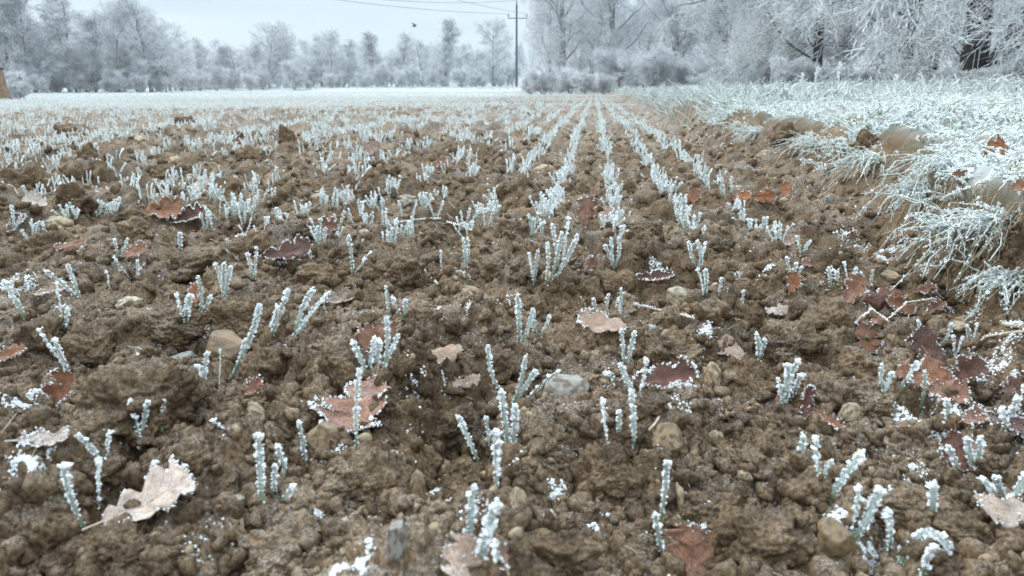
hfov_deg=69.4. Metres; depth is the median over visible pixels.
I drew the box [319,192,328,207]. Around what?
wheat seedling
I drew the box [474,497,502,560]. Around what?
wheat seedling
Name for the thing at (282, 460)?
wheat seedling
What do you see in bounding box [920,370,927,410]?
wheat seedling
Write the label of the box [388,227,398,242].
wheat seedling
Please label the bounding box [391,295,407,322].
wheat seedling
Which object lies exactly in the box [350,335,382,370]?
wheat seedling
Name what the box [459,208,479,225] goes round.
wheat seedling
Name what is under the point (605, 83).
frosted bush
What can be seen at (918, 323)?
wheat seedling
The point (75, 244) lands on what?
oak leaf
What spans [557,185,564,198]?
wheat seedling
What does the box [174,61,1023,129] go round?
meadow grass
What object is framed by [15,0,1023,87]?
sky
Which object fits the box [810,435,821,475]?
wheat seedling
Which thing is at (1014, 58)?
frosted bush
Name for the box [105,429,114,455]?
wheat seedling
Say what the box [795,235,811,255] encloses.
wheat seedling
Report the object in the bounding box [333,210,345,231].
wheat seedling
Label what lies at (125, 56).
frosted bush
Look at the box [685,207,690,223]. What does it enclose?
wheat seedling
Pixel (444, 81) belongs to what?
frosted bush
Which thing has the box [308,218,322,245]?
wheat seedling
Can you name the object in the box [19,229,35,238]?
wheat seedling
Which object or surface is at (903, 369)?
oak leaf
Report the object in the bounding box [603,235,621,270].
wheat seedling
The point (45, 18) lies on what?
frosted tree
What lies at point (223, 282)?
wheat seedling
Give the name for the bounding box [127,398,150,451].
wheat seedling
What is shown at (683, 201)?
wheat seedling
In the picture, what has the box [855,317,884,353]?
oak leaf
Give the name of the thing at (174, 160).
field stone
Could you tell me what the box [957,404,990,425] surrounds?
oak leaf
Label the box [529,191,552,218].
wheat seedling
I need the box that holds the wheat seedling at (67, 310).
[55,281,70,330]
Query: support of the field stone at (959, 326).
on the field ground at (424, 546)
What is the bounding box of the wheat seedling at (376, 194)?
[374,187,380,203]
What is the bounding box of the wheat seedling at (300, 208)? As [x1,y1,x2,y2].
[293,200,306,214]
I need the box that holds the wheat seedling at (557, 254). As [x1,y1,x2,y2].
[545,231,576,285]
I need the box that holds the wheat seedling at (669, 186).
[664,181,670,191]
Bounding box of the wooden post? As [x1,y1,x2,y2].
[0,68,10,99]
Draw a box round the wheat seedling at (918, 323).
[916,318,920,328]
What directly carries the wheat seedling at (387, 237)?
on the field ground at (424, 546)
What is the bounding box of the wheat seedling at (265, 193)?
[256,185,269,203]
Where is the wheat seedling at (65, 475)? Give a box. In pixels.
[57,462,85,530]
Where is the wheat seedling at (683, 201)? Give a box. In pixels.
[679,194,687,207]
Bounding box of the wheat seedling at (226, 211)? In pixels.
[224,204,229,220]
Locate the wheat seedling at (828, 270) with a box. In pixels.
[826,266,839,289]
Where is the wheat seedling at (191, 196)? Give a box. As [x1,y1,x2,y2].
[188,187,193,200]
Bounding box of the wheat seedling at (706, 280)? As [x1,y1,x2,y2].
[695,267,708,296]
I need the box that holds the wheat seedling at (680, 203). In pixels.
[678,196,686,214]
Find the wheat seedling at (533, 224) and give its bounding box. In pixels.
[527,212,545,237]
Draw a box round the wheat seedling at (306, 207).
[299,203,308,215]
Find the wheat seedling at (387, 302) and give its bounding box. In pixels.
[384,285,390,319]
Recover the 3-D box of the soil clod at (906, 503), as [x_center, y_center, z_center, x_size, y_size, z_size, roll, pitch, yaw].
[0.268,0.149,0.495,0.055,0.036,0.053,-1,6,0]
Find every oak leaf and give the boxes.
[0,342,27,361]
[5,212,27,234]
[5,425,69,446]
[21,189,50,206]
[26,277,68,295]
[40,367,75,407]
[43,237,85,251]
[81,454,197,530]
[121,240,146,256]
[137,195,183,218]
[160,201,205,222]
[184,282,204,305]
[191,176,210,191]
[242,374,263,397]
[251,233,310,259]
[300,216,337,231]
[307,362,389,434]
[322,284,359,303]
[357,320,402,351]
[364,138,380,155]
[431,344,462,362]
[432,155,446,166]
[440,528,486,575]
[444,373,480,387]
[474,493,488,526]
[496,536,510,575]
[576,196,597,229]
[576,307,636,332]
[586,255,597,271]
[598,206,614,229]
[621,355,698,389]
[636,266,673,280]
[662,520,716,575]
[686,187,701,205]
[713,326,744,359]
[730,188,751,201]
[751,187,776,202]
[761,303,788,314]
[780,180,792,196]
[783,231,796,247]
[786,272,805,295]
[798,254,813,266]
[799,384,817,417]
[812,407,844,430]
[842,272,872,303]
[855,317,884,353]
[858,286,904,311]
[869,315,885,324]
[886,293,920,314]
[897,358,929,386]
[904,326,944,367]
[908,281,937,294]
[919,345,962,384]
[920,377,972,404]
[926,296,947,312]
[937,423,975,471]
[950,348,993,381]
[951,168,969,191]
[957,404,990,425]
[973,407,1023,437]
[974,490,1023,526]
[983,133,1008,157]
[998,371,1021,395]
[1008,179,1023,191]
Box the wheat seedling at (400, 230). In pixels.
[399,224,408,233]
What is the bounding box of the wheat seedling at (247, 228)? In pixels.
[238,218,251,233]
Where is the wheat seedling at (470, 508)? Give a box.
[465,483,478,534]
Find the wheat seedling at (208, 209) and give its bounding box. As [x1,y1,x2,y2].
[204,197,221,221]
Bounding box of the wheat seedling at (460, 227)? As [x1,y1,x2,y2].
[456,216,468,232]
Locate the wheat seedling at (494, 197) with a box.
[489,195,497,215]
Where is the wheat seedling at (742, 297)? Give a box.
[740,289,745,305]
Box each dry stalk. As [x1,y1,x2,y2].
[392,217,440,223]
[446,221,472,230]
[633,302,712,323]
[648,416,659,430]
[854,307,889,323]
[888,297,935,317]
[904,218,936,269]
[971,328,1023,349]
[990,320,1023,328]
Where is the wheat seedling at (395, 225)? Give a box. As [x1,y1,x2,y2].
[387,218,396,230]
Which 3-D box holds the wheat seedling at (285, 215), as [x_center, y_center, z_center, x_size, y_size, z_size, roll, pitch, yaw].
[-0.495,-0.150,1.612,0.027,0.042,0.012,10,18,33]
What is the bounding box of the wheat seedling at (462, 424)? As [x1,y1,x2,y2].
[455,414,479,462]
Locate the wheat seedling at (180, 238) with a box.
[177,232,183,250]
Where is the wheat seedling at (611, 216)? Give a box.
[599,212,618,227]
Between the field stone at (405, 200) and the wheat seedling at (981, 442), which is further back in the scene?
the field stone at (405, 200)
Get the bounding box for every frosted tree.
[0,0,64,92]
[0,2,41,74]
[0,8,26,61]
[24,0,82,92]
[32,0,82,92]
[40,0,103,92]
[69,7,121,92]
[87,0,142,91]
[91,0,178,92]
[99,17,161,39]
[125,11,200,91]
[146,21,176,91]
[169,37,197,90]
[186,36,210,89]
[207,35,237,61]
[208,43,251,85]
[208,44,230,88]
[231,56,245,86]
[239,44,251,81]
[240,41,266,88]
[247,17,306,88]
[261,42,281,85]
[265,32,296,87]
[293,40,323,61]
[295,32,330,86]
[307,34,329,86]
[309,27,349,87]
[337,38,364,87]
[342,40,375,83]
[352,46,384,86]
[353,50,364,75]
[356,31,389,86]
[388,30,417,86]
[399,37,434,86]
[422,39,444,85]
[431,16,463,86]
[445,52,470,86]
[450,40,477,79]
[462,49,489,86]
[470,15,514,86]
[510,40,526,85]
[519,0,577,90]
[519,0,625,91]
[521,53,528,79]
[523,49,539,76]
[556,2,623,75]
[557,0,630,76]
[558,0,669,92]
[600,3,646,85]
[624,6,640,54]
[628,0,729,86]
[628,3,674,86]
[646,0,687,85]
[651,0,904,81]
[665,0,737,85]
[669,0,767,62]
[680,32,695,57]
[689,0,928,86]
[709,0,810,83]
[717,6,782,82]
[736,0,1023,68]
[747,0,1023,85]
[754,0,1015,81]
[769,0,1023,82]
[791,0,1022,69]
[943,1,1023,52]
[958,0,993,76]
[987,7,1023,68]
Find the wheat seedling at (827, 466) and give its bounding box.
[823,459,834,479]
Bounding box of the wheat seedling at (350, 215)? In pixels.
[348,207,352,224]
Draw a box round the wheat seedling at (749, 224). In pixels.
[747,218,752,229]
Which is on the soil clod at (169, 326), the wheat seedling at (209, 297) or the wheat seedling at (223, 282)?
the wheat seedling at (209, 297)
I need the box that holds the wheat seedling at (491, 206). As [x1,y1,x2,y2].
[487,201,494,210]
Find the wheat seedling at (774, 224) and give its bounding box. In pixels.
[771,220,778,232]
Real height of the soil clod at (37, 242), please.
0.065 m
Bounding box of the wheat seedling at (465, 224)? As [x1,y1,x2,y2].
[453,222,468,236]
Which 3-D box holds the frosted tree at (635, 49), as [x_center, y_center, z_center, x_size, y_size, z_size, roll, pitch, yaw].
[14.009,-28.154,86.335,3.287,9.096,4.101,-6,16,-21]
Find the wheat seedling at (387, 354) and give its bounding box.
[381,316,400,369]
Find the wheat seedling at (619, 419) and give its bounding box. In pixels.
[616,409,622,431]
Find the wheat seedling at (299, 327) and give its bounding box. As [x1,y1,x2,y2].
[292,287,330,335]
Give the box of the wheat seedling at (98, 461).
[94,456,105,508]
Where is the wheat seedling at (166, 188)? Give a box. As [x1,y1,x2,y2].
[157,179,168,196]
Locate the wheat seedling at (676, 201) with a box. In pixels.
[673,196,678,208]
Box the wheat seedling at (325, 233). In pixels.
[309,225,327,241]
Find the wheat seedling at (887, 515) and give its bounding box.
[881,507,895,550]
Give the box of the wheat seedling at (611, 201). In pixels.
[601,197,612,206]
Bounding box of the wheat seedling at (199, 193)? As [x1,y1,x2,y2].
[192,187,201,199]
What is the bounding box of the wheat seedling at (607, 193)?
[606,187,612,201]
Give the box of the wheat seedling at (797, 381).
[784,368,805,401]
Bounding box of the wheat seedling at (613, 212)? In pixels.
[612,207,625,224]
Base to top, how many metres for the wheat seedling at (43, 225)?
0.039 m
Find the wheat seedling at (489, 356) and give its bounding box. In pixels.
[485,344,499,389]
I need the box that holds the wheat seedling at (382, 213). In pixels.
[381,208,388,229]
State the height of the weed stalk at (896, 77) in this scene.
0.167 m
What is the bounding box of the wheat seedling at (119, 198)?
[115,196,121,205]
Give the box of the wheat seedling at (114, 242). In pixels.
[112,237,128,255]
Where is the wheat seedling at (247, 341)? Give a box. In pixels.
[230,303,262,381]
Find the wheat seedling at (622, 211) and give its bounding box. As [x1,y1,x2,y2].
[615,209,630,219]
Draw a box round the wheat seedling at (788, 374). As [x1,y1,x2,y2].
[776,358,801,403]
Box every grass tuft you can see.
[708,119,766,143]
[763,130,831,164]
[811,141,898,188]
[856,165,941,222]
[860,146,974,203]
[861,188,1000,289]
[915,259,1023,321]
[923,196,1022,262]
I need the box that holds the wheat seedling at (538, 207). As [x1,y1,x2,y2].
[535,201,553,215]
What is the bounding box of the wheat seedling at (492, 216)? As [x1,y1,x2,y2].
[482,209,494,227]
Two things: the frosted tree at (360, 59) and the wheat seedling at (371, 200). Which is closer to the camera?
the wheat seedling at (371, 200)
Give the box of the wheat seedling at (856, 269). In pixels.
[842,261,858,278]
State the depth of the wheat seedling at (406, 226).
1.47 m
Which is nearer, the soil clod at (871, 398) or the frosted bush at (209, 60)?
the soil clod at (871, 398)
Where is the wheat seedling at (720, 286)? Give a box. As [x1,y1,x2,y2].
[718,277,723,294]
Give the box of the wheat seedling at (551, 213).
[546,203,553,218]
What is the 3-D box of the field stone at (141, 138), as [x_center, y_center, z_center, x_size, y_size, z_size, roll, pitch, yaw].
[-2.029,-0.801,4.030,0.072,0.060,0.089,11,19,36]
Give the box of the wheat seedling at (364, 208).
[360,201,373,217]
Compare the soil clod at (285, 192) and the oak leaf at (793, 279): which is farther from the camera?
the soil clod at (285, 192)
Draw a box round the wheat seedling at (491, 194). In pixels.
[482,189,495,202]
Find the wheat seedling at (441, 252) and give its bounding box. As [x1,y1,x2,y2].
[439,250,442,270]
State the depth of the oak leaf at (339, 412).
0.63 m
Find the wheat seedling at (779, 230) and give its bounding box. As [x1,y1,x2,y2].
[766,221,788,240]
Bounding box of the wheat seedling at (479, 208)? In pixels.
[472,201,483,219]
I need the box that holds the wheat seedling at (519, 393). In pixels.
[511,354,538,404]
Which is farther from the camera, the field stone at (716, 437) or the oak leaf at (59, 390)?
the oak leaf at (59, 390)
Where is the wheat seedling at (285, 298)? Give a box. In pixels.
[269,288,290,334]
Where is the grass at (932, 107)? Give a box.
[694,88,1023,271]
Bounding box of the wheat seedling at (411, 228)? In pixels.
[408,216,414,236]
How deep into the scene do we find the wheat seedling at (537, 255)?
1.08 m
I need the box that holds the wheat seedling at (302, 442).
[296,419,307,466]
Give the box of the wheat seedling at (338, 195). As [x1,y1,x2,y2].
[333,186,340,200]
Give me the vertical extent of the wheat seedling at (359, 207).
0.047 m
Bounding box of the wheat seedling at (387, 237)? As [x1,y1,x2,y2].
[381,229,389,242]
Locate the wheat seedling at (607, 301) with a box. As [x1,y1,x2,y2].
[604,293,609,315]
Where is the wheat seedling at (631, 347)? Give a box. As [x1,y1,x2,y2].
[619,327,637,364]
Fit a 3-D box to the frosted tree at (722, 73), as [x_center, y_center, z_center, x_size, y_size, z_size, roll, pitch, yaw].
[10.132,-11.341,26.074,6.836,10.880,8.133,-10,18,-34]
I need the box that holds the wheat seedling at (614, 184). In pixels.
[605,182,622,195]
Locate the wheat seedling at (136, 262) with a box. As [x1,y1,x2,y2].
[112,255,140,280]
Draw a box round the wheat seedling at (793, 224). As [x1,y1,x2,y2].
[773,222,794,240]
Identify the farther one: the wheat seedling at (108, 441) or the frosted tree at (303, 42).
the frosted tree at (303, 42)
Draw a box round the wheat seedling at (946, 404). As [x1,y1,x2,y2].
[941,397,952,420]
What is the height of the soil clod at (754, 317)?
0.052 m
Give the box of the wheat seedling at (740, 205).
[738,200,745,212]
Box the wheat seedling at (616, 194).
[613,185,619,205]
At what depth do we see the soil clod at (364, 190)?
1.80 m
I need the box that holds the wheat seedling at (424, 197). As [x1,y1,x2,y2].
[418,192,434,207]
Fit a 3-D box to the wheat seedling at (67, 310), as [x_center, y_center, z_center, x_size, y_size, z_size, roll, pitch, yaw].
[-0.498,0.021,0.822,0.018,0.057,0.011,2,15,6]
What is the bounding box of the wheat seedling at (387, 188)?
[385,181,391,198]
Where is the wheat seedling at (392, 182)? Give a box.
[386,175,396,187]
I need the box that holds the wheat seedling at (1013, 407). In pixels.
[997,394,1021,432]
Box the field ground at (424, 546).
[0,88,1023,575]
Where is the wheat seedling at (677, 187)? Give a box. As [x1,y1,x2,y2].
[671,177,682,190]
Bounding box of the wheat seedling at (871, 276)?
[860,269,873,282]
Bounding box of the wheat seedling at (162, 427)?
[160,398,165,434]
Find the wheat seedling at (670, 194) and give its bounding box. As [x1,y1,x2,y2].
[668,184,674,197]
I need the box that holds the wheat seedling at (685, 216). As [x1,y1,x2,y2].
[679,213,692,230]
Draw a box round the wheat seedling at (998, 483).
[976,471,1023,496]
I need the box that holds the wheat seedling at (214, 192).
[203,183,218,200]
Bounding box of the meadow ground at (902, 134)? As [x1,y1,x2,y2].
[147,86,1023,226]
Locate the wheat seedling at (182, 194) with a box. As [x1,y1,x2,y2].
[180,191,187,201]
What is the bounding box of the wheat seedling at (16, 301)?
[0,279,24,317]
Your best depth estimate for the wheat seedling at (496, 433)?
0.54 m
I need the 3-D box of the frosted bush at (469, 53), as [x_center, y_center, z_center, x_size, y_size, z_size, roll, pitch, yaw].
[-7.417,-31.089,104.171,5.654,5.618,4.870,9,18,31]
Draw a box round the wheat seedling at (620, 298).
[619,287,622,314]
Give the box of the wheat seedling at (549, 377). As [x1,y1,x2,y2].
[526,369,560,396]
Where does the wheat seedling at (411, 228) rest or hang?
on the field ground at (424, 546)
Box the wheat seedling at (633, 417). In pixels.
[628,388,637,448]
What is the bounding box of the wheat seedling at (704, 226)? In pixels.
[687,220,705,233]
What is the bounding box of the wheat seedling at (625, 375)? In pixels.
[617,356,649,398]
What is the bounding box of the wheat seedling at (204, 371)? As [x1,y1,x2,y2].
[194,350,210,398]
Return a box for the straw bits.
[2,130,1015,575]
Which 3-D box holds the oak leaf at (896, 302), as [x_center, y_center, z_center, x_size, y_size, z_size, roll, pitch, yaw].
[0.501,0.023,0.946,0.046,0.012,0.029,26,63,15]
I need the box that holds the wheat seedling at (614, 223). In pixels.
[611,217,617,232]
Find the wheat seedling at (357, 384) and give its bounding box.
[352,368,362,449]
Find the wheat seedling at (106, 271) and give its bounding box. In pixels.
[105,270,110,289]
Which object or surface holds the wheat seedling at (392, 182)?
on the field ground at (424, 546)
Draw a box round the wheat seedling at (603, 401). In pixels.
[600,397,609,445]
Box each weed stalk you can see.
[814,66,820,97]
[836,62,841,94]
[894,73,900,96]
[916,71,925,88]
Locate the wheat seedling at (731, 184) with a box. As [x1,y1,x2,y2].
[729,176,732,192]
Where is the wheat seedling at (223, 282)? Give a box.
[213,262,232,297]
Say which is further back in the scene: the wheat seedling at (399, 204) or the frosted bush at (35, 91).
the frosted bush at (35, 91)
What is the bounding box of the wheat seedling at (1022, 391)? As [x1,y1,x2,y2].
[1018,384,1023,411]
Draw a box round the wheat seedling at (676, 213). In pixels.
[675,205,692,224]
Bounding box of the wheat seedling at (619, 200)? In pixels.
[616,194,622,206]
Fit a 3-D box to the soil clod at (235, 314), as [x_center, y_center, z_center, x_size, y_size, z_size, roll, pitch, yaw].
[-0.314,0.045,0.871,0.075,0.080,0.079,2,10,-1]
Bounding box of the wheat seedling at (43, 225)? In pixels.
[40,221,47,231]
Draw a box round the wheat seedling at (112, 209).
[103,199,119,213]
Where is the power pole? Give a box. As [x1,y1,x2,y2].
[507,0,527,86]
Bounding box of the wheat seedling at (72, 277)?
[44,264,80,297]
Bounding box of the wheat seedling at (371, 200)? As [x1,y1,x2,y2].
[364,195,375,208]
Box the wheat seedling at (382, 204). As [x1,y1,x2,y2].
[373,197,384,211]
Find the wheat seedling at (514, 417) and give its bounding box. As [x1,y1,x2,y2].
[496,388,519,443]
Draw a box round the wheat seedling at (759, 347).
[754,331,766,361]
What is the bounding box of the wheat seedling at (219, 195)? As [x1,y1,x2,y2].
[210,188,221,200]
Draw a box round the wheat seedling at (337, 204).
[332,197,346,208]
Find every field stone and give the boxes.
[44,216,73,229]
[115,296,142,306]
[134,135,146,142]
[168,156,182,164]
[169,351,195,360]
[203,329,242,363]
[234,494,244,506]
[246,402,265,421]
[306,422,338,449]
[310,193,319,198]
[359,229,369,236]
[387,519,407,561]
[398,194,417,207]
[408,469,425,497]
[415,566,428,575]
[457,285,478,296]
[480,326,487,337]
[508,487,526,507]
[533,164,555,174]
[541,271,554,280]
[543,373,588,395]
[557,198,564,206]
[595,492,604,500]
[636,358,649,369]
[647,324,657,332]
[652,422,682,452]
[666,286,688,304]
[675,482,684,511]
[704,361,721,387]
[709,430,724,444]
[737,470,753,481]
[817,516,854,557]
[824,194,833,203]
[837,402,862,420]
[843,202,851,211]
[880,270,901,283]
[883,523,897,536]
[933,264,945,271]
[947,321,966,331]
[954,315,970,321]
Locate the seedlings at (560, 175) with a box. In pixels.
[0,91,727,202]
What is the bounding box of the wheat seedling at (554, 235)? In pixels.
[550,216,578,266]
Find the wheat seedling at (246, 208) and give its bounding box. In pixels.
[236,201,253,226]
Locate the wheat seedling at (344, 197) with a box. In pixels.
[341,189,349,203]
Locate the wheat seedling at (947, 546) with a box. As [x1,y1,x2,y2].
[897,527,953,564]
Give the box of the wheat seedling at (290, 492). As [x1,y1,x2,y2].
[270,463,296,500]
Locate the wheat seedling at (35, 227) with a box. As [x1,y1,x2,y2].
[29,218,40,233]
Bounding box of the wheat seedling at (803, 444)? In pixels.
[797,431,807,452]
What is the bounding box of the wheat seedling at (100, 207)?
[95,200,110,216]
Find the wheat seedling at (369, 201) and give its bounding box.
[365,190,377,206]
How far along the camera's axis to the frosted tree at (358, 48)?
131.21 m
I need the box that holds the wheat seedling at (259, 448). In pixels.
[253,432,265,502]
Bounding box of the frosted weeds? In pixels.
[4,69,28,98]
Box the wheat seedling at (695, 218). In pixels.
[692,212,701,229]
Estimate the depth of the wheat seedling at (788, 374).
0.68 m
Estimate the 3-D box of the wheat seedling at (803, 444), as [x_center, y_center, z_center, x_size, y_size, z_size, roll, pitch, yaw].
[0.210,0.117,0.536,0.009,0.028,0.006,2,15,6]
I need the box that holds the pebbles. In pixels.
[1,119,1023,575]
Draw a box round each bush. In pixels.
[0,53,39,91]
[5,78,32,99]
[6,61,38,90]
[8,47,60,92]
[26,71,52,92]
[39,64,66,92]
[59,66,89,92]
[63,36,114,91]
[72,51,111,91]
[86,61,103,90]
[97,74,117,92]
[101,59,134,91]
[102,68,129,92]
[112,30,168,91]
[121,38,183,91]
[126,71,143,91]
[128,74,149,92]
[151,74,169,91]
[171,68,191,90]
[181,48,213,88]
[186,74,196,90]
[189,68,212,90]
[193,49,217,87]
[200,63,229,90]
[206,54,240,87]
[221,67,243,90]
[240,72,260,90]
[251,67,271,89]
[259,49,291,86]
[280,57,311,85]
[280,59,310,89]
[282,80,289,87]
[301,57,325,85]
[304,80,313,88]
[312,48,363,86]
[321,72,336,87]
[331,74,342,86]
[350,79,356,86]
[353,59,370,86]
[354,69,372,87]
[365,49,401,86]
[370,60,392,86]
[386,46,415,86]
[392,70,407,87]
[396,61,423,87]
[411,63,425,85]
[423,69,438,86]
[428,56,451,86]
[438,74,449,86]
[449,48,472,86]
[449,64,471,86]
[456,46,488,86]
[466,69,485,86]
[467,60,491,86]
[478,46,513,86]
[479,77,486,85]
[494,53,525,86]
[495,74,507,86]
[518,76,537,94]
[521,64,561,94]
[545,72,567,92]
[557,66,581,93]
[567,67,598,93]
[590,45,647,88]
[593,72,616,94]
[609,52,652,87]
[614,54,665,88]
[632,41,682,87]
[658,58,687,86]
[671,60,703,85]
[683,46,739,84]
[685,72,704,85]
[741,68,761,84]
[752,60,775,84]
[766,53,815,84]
[800,63,828,82]
[818,65,842,84]
[837,62,870,84]
[860,67,881,83]
[870,63,901,79]
[891,58,929,82]
[934,61,967,80]
[947,55,959,69]
[963,67,988,82]
[981,62,1023,82]
[997,46,1023,80]
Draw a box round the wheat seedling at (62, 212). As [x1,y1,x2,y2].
[50,204,69,216]
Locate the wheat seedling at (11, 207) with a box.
[9,204,22,233]
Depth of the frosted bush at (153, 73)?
53.42 m
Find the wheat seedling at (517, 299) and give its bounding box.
[514,293,534,342]
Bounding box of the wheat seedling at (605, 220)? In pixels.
[604,212,611,225]
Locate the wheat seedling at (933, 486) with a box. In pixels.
[925,479,939,514]
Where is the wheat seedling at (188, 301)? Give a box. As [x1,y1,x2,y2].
[174,292,194,322]
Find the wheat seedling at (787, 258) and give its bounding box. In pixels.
[785,256,803,272]
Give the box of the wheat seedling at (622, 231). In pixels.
[619,225,625,237]
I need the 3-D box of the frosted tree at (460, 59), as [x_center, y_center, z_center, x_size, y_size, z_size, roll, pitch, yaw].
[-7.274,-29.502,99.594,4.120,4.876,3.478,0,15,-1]
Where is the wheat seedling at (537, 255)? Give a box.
[527,248,539,287]
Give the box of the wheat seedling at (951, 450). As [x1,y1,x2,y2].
[944,444,963,474]
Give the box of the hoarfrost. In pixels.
[0,109,1023,575]
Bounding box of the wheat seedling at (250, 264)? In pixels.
[244,246,258,277]
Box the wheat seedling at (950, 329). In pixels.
[939,322,954,344]
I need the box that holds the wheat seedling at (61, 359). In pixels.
[36,327,69,371]
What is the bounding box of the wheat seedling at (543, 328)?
[531,310,550,338]
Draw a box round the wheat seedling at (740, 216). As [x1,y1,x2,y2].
[731,212,745,221]
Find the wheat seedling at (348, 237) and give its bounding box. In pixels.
[346,234,367,274]
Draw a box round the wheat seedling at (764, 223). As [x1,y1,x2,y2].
[761,216,778,231]
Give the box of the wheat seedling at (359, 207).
[357,199,363,216]
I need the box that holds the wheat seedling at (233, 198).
[221,192,242,208]
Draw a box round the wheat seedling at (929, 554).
[919,543,941,575]
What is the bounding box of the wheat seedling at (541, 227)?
[531,218,543,232]
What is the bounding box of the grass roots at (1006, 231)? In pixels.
[688,112,1023,324]
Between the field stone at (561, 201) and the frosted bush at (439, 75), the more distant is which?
the frosted bush at (439, 75)
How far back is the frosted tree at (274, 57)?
89.38 m
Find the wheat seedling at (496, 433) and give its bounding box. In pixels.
[490,428,503,488]
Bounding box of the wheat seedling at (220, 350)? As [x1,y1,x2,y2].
[217,348,221,387]
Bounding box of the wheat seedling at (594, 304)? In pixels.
[591,297,596,311]
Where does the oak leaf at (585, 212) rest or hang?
on the field ground at (424, 546)
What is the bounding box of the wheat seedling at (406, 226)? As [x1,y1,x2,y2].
[388,217,408,233]
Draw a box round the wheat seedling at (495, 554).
[490,538,500,563]
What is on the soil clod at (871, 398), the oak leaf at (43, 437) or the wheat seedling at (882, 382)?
the wheat seedling at (882, 382)
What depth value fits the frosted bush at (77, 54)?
50.63 m
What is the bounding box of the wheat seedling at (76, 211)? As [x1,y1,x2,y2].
[65,204,79,222]
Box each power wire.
[340,0,499,13]
[391,0,515,2]
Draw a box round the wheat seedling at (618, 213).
[615,207,620,221]
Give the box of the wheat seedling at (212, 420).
[209,417,224,428]
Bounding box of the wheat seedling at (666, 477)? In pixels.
[659,460,671,519]
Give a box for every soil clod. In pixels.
[0,161,47,192]
[0,504,97,575]
[12,314,65,354]
[15,230,62,254]
[48,155,97,184]
[49,317,116,367]
[53,123,77,136]
[53,182,98,213]
[72,356,214,455]
[74,142,98,159]
[79,448,126,485]
[82,511,152,574]
[111,204,144,222]
[116,215,154,241]
[130,302,212,352]
[146,164,179,179]
[163,434,211,474]
[167,245,235,282]
[174,115,194,124]
[209,292,278,342]
[214,175,241,197]
[227,230,272,259]
[235,146,259,161]
[237,345,284,384]
[237,508,321,575]
[272,182,300,205]
[278,124,295,143]
[293,215,321,238]
[294,262,347,286]
[302,373,337,419]
[306,335,363,395]
[315,442,413,508]
[353,183,382,204]
[373,246,427,291]
[382,164,402,176]
[401,306,442,326]
[421,229,445,247]
[430,404,478,455]
[476,253,505,282]
[487,343,516,384]
[495,180,516,199]
[497,218,528,238]
[521,290,549,317]
[521,414,566,451]
[530,528,605,575]
[568,441,644,502]
[575,276,604,306]
[593,268,638,297]
[597,320,645,359]
[620,180,637,193]
[620,390,671,421]
[633,221,662,236]
[643,325,702,365]
[679,490,740,528]
[693,296,734,327]
[706,505,807,570]
[729,446,783,481]
[733,303,780,329]
[752,318,822,365]
[768,121,798,147]
[783,465,831,506]
[796,374,853,415]
[800,296,851,330]
[837,345,881,380]
[840,378,895,418]
[850,128,880,153]
[873,483,955,530]
[932,507,995,555]
[943,440,1004,481]
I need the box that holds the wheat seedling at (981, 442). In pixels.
[962,435,986,470]
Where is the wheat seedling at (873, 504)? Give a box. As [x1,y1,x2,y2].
[850,483,887,540]
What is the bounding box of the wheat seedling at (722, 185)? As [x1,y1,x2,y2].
[720,177,724,196]
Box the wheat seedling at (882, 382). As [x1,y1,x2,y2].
[878,362,896,392]
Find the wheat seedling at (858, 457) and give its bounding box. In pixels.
[829,449,865,499]
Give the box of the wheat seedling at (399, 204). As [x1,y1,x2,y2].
[397,200,402,219]
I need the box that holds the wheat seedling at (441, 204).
[426,198,443,217]
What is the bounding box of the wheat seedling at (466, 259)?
[462,236,470,267]
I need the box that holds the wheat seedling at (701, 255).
[686,239,707,270]
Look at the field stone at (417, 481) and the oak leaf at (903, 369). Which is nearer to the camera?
the field stone at (417, 481)
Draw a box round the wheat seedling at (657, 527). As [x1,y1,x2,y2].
[652,511,664,553]
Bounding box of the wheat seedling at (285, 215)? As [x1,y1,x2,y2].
[279,210,288,221]
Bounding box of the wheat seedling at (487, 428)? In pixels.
[483,415,490,445]
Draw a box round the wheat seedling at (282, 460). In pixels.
[274,443,286,478]
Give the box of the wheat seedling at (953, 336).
[951,334,964,357]
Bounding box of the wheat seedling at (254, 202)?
[252,196,256,210]
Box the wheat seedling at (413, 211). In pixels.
[412,201,416,222]
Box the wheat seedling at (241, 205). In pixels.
[234,192,250,214]
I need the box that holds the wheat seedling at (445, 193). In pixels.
[442,185,447,197]
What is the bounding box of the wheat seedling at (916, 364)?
[898,360,921,391]
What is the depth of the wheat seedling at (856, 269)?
1.01 m
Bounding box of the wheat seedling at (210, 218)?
[207,211,212,227]
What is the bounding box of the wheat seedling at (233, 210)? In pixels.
[230,200,239,216]
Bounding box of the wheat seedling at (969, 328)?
[965,322,978,338]
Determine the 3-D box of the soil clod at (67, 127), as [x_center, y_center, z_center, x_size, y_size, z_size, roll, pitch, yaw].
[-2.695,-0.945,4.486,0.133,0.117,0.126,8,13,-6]
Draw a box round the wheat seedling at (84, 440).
[73,432,102,464]
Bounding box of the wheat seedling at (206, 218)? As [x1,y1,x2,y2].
[199,211,210,227]
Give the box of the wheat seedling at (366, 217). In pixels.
[362,213,374,226]
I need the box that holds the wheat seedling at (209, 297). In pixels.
[195,275,212,312]
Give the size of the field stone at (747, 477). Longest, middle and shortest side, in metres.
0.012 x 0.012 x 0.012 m
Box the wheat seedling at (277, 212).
[274,207,279,219]

